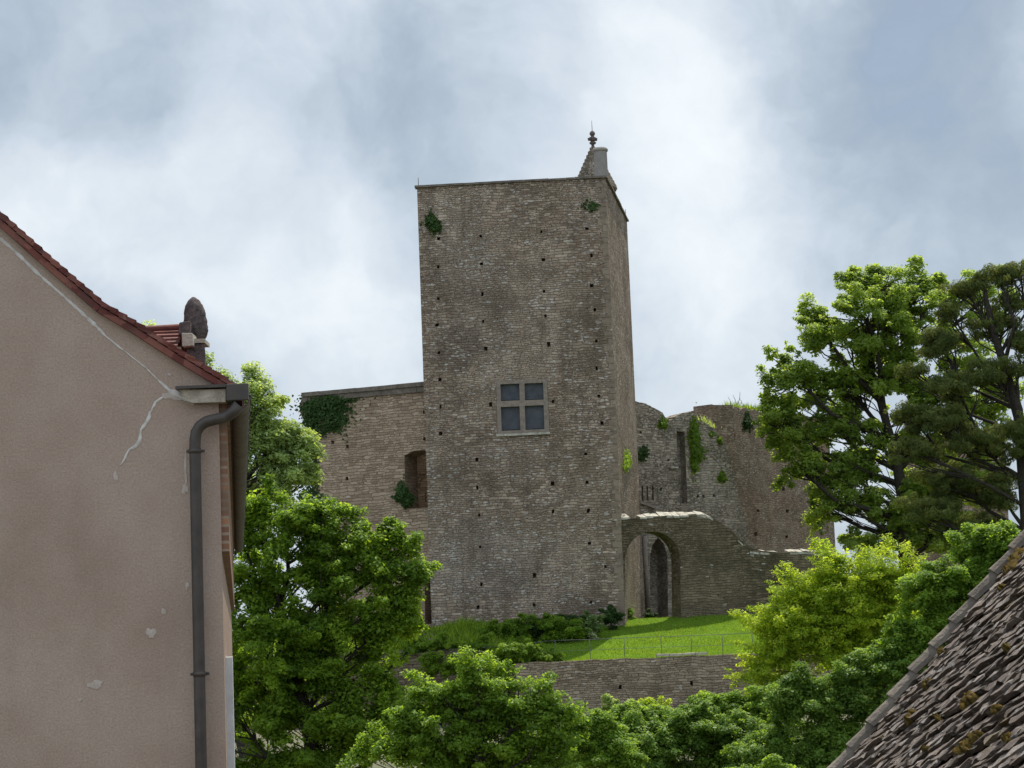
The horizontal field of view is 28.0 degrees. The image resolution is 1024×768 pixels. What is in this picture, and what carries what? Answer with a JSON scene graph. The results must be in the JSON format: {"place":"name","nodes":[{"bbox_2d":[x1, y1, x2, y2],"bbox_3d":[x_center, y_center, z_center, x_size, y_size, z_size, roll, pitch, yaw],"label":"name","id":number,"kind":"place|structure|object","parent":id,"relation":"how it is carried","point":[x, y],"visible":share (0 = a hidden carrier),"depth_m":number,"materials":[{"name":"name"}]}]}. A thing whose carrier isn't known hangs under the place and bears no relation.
{"place":"outdoors","nodes":[
{"label":"outdoors","id":0,"kind":"place"},
{"bbox_2d":[0,0,1023,625],"label":"sky","id":1,"kind":"structure","parent":0,"point":[259,162],"materials":[{"name":"white"}]},
{"bbox_2d":[235,631,870,767],"bbox_3d":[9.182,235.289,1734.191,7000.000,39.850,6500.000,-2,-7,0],"label":"ground","id":2,"kind":"structure","parent":0,"point":[302,742],"depth_m":86.49,"materials":[{"name":"green plant"}]},
{"bbox_2d":[0,211,250,767],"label":"rendered house","id":3,"kind":"structure","parent":2,"relation":"on","point":[124,443],"depth_m":16.00,"materials":[{"name":"beige paint"}]},
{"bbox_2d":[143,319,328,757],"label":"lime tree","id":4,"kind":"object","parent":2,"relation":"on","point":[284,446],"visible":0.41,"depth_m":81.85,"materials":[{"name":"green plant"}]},
{"bbox_2d":[231,472,443,767],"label":"walnut tree","id":5,"kind":"object","parent":2,"relation":"on","point":[299,668],"visible":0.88,"depth_m":59.00,"materials":[{"name":"green plant"}]},
{"bbox_2d":[299,382,431,626],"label":"curtain wall","id":6,"kind":"structure","parent":2,"relation":"on","point":[374,458],"depth_m":108.45,"materials":[{"name":"stone"}]},
{"bbox_2d":[294,426,322,501],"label":"ivy","id":7,"kind":"object","parent":6,"relation":"attached to","point":[311,491],"visible":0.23,"depth_m":109.69,"materials":[{"name":"green plant"}]},
{"bbox_2d":[289,394,375,442],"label":"ivy","id":8,"kind":"object","parent":6,"relation":"attached to","point":[316,411],"visible":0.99,"depth_m":109.66,"materials":[{"name":"green plant"}]},
{"bbox_2d":[391,474,418,508],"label":"wall shrub","id":9,"kind":"object","parent":6,"relation":"attached to","point":[404,495],"visible":1,"depth_m":107.47,"materials":[{"name":"green plant"}]},
{"bbox_2d":[232,615,527,656],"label":"rough grass","id":10,"kind":"structure","parent":2,"relation":"on","point":[453,629],"depth_m":101.04,"materials":[{"name":"green plant"}]},
{"bbox_2d":[247,650,515,729],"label":"terrace wall","id":11,"kind":"structure","parent":2,"relation":"on","point":[414,663],"depth_m":98.06,"materials":[{"name":"grey stone"}]},
{"bbox_2d":[405,631,500,654],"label":"creeping shrub","id":12,"kind":"object","parent":11,"relation":"on","point":[441,640],"visible":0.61,"depth_m":98.37,"materials":[{"name":"green plant"}]},
{"bbox_2d":[417,454,427,507],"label":"wall","id":13,"kind":"structure","parent":2,"relation":"on","point":[422,483],"depth_m":111.47,"materials":[{"name":"stone"}]},
{"bbox_2d":[336,645,593,767],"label":"young ash tree","id":14,"kind":"object","parent":2,"relation":"on","point":[490,711],"visible":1,"depth_m":49.12,"materials":[{"name":"green plant"}]},
{"bbox_2d":[416,638,564,680],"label":"olive shrub","id":15,"kind":"object","parent":2,"relation":"on","point":[514,652],"visible":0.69,"depth_m":93.74,"materials":[{"name":"green plant"}]},
{"bbox_2d":[462,613,586,639],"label":"box shrub","id":16,"kind":"object","parent":2,"relation":"on","point":[535,632],"visible":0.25,"depth_m":101.93,"materials":[{"name":"green plant"}]},
{"bbox_2d":[414,131,644,626],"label":"castle tower","id":17,"kind":"structure","parent":2,"relation":"on","point":[533,496],"depth_m":106.17,"materials":[{"name":"stone"}]},
{"bbox_2d":[420,208,442,237],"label":"wall shrub","id":18,"kind":"object","parent":17,"relation":"attached to","point":[432,223],"visible":1,"depth_m":107.35,"materials":[{"name":"green plant"}]},
{"bbox_2d":[496,379,549,436],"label":"window","id":19,"kind":"structure","parent":17,"relation":"in","point":[522,405],"depth_m":106.06,"materials":[{"name":"stone"}]},
{"bbox_2d":[578,198,600,212],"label":"wall shrub","id":20,"kind":"object","parent":17,"relation":"attached to","point":[591,206],"visible":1,"depth_m":106.94,"materials":[{"name":"green plant"}]},
{"bbox_2d":[622,446,632,478],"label":"wall creeper","id":21,"kind":"object","parent":17,"relation":"attached to","point":[627,462],"depth_m":108.89,"materials":[{"name":"green plant"}]},
{"bbox_2d":[472,612,588,644],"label":"grassy shrub","id":22,"kind":"object","parent":2,"relation":"on","point":[549,626],"visible":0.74,"depth_m":100.94,"materials":[{"name":"green plant"}]},
{"bbox_2d":[534,707,650,767],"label":"hazel shrub","id":23,"kind":"object","parent":2,"relation":"on","point":[608,743],"visible":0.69,"depth_m":56.81,"materials":[{"name":"green plant"}]},
{"bbox_2d":[591,693,634,712],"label":"pale shrub","id":24,"kind":"object","parent":2,"relation":"on","point":[609,701],"visible":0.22,"depth_m":82.65,"materials":[{"name":"green plant"}]},
{"bbox_2d":[642,608,658,617],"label":"fern tuft","id":25,"kind":"object","parent":2,"relation":"on","point":[648,614],"visible":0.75,"depth_m":112.02,"materials":[{"name":"green plant"}]},
{"bbox_2d":[638,695,671,706],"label":"yellow shrub","id":26,"kind":"object","parent":2,"relation":"on","point":[648,701],"visible":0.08,"depth_m":78.94,"materials":[{"name":"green plant"}]},
{"bbox_2d":[584,684,786,763],"bbox_3d":[5.159,11.533,63.138,7.429,4.406,1.901,-2,-7,-3],"label":"elder bush","id":27,"kind":"object","parent":2,"relation":"on","point":[725,703],"visible":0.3,"depth_m":63.03,"materials":[{"name":"green plant"}]},
{"bbox_2d":[635,401,759,617],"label":"ruined range","id":28,"kind":"structure","parent":2,"relation":"on","point":[666,479],"depth_m":119.68,"materials":[{"name":"stone"}]},
{"bbox_2d":[637,440,649,461],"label":"wall fern","id":29,"kind":"object","parent":28,"relation":"attached to","point":[645,453],"depth_m":118.73,"materials":[{"name":"green plant"}]},
{"bbox_2d":[656,415,668,431],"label":"wall shrub","id":30,"kind":"object","parent":28,"relation":"attached to","point":[664,424],"visible":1,"depth_m":119.64,"materials":[{"name":"green plant"}]},
{"bbox_2d":[685,402,708,481],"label":"ivy","id":31,"kind":"object","parent":28,"relation":"attached to","point":[695,448],"visible":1,"depth_m":120.48,"materials":[{"name":"green plant"}]},
{"bbox_2d":[697,413,721,427],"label":"weeds","id":32,"kind":"object","parent":28,"relation":"on","point":[704,420],"visible":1,"depth_m":121.30,"materials":[{"name":"green plant"}]},
{"bbox_2d":[708,430,729,483],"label":"wall shrub","id":33,"kind":"object","parent":28,"relation":"attached to","point":[722,478],"visible":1,"depth_m":121.23,"materials":[{"name":"green plant"}]},
{"bbox_2d":[515,653,882,721],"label":"retaining wall","id":34,"kind":"structure","parent":2,"relation":"on","point":[591,681],"depth_m":93.05,"materials":[{"name":"grey stone"}]},
{"bbox_2d":[656,652,707,655],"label":"stone bench slab","id":35,"kind":"structure","parent":34,"relation":"on","point":[692,653],"depth_m":93.11,"materials":[{"name":"grey stone"}]},
{"bbox_2d":[621,695,800,767],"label":"laurel shrub","id":36,"kind":"object","parent":2,"relation":"on","point":[671,739],"visible":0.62,"depth_m":60.70,"materials":[{"name":"green plant"}]},
{"bbox_2d":[621,511,822,617],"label":"arched wall","id":37,"kind":"structure","parent":2,"relation":"on","point":[717,567],"depth_m":106.45,"materials":[{"name":"grey stone"}]},
{"bbox_2d":[698,690,749,731],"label":"bramble shrub","id":38,"kind":"object","parent":2,"relation":"on","point":[707,692],"depth_m":75.18,"materials":[{"name":"green plant"}]},
{"bbox_2d":[722,753,797,767],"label":"spindle shrub","id":39,"kind":"object","parent":2,"relation":"on","point":[772,760],"visible":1,"depth_m":39.26,"materials":[{"name":"green plant"}]},
{"bbox_2d":[691,404,835,564],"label":"ruined tower","id":40,"kind":"structure","parent":2,"relation":"on","point":[773,520],"depth_m":130.14,"materials":[{"name":"grey stone"}]},
{"bbox_2d":[741,409,753,432],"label":"wall shrub","id":41,"kind":"object","parent":40,"relation":"attached to","point":[746,425],"visible":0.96,"depth_m":129.42,"materials":[{"name":"green plant"}]},
{"bbox_2d":[722,400,778,411],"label":"weeds","id":42,"kind":"object","parent":40,"relation":"on","point":[737,405],"visible":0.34,"depth_m":130.41,"materials":[{"name":"green plant"}]},
{"bbox_2d":[801,475,829,548],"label":"creeper","id":43,"kind":"object","parent":40,"relation":"attached to","point":[811,508],"visible":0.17,"depth_m":134.59,"materials":[{"name":"green plant"}]},
{"bbox_2d":[720,620,927,767],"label":"laurel shrub","id":44,"kind":"object","parent":2,"relation":"on","point":[822,744],"visible":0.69,"depth_m":58.98,"materials":[{"name":"green plant"}]},
{"bbox_2d":[723,533,935,721],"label":"yellow green maple","id":45,"kind":"object","parent":2,"relation":"on","point":[864,602],"visible":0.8,"depth_m":71.08,"materials":[{"name":"green plant"}]},
{"bbox_2d":[751,254,1023,574],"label":"oak tree","id":46,"kind":"object","parent":2,"relation":"on","point":[895,313],"visible":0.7,"depth_m":120.00,"materials":[{"name":"green plant"}]},
{"bbox_2d":[827,530,1023,767],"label":"stone roofed house","id":47,"kind":"structure","parent":2,"relation":"on","point":[959,703],"depth_m":9.41,"materials":[{"name":"weathered stone"},{"name":"moss"}]},
{"bbox_2d":[874,519,1020,671],"bbox_3d":[13.296,8.559,59.198,5.605,9.304,3.003,0,-7,-15],"label":"elder shrub","id":48,"kind":"object","parent":2,"relation":"on","point":[940,591],"visible":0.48,"depth_m":59.31,"materials":[{"name":"green plant"}]},
{"bbox_2d":[883,258,1023,549],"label":"pine tree","id":49,"kind":"object","parent":2,"relation":"on","point":[953,482],"visible":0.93,"depth_m":104.30,"materials":[{"name":"green plant"}]},
{"bbox_2d":[904,441,1008,603],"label":"ruined wall","id":50,"kind":"structure","parent":2,"relation":"on","point":[934,556],"depth_m":138.38,"materials":[{"name":"grey stone"}]},
{"bbox_2d":[535,609,925,659],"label":"lawn","id":51,"kind":"structure","parent":0,"point":[655,633],"depth_m":101.37,"materials":[{"name":"green plant"}]},
{"bbox_2d":[570,610,605,638],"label":"flowering shrub","id":52,"kind":"object","parent":51,"relation":"on","point":[592,622],"visible":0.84,"depth_m":101.47,"materials":[{"name":"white plant"}]},
{"bbox_2d":[597,604,625,630],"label":"corner shrub","id":53,"kind":"object","parent":51,"relation":"on","point":[611,617],"visible":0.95,"depth_m":103.47,"materials":[{"name":"green plant"}]},
{"bbox_2d":[482,633,752,658],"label":"iron railing","id":54,"kind":"object","parent":51,"relation":"on","point":[624,648],"visible":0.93,"depth_m":93.98,"materials":[{"name":"grey metal"}]},
{"bbox_2d":[628,607,635,618],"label":"sapling","id":55,"kind":"object","parent":51,"relation":"on","point":[630,612],"visible":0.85,"depth_m":105.95,"materials":[{"name":"green plant"}]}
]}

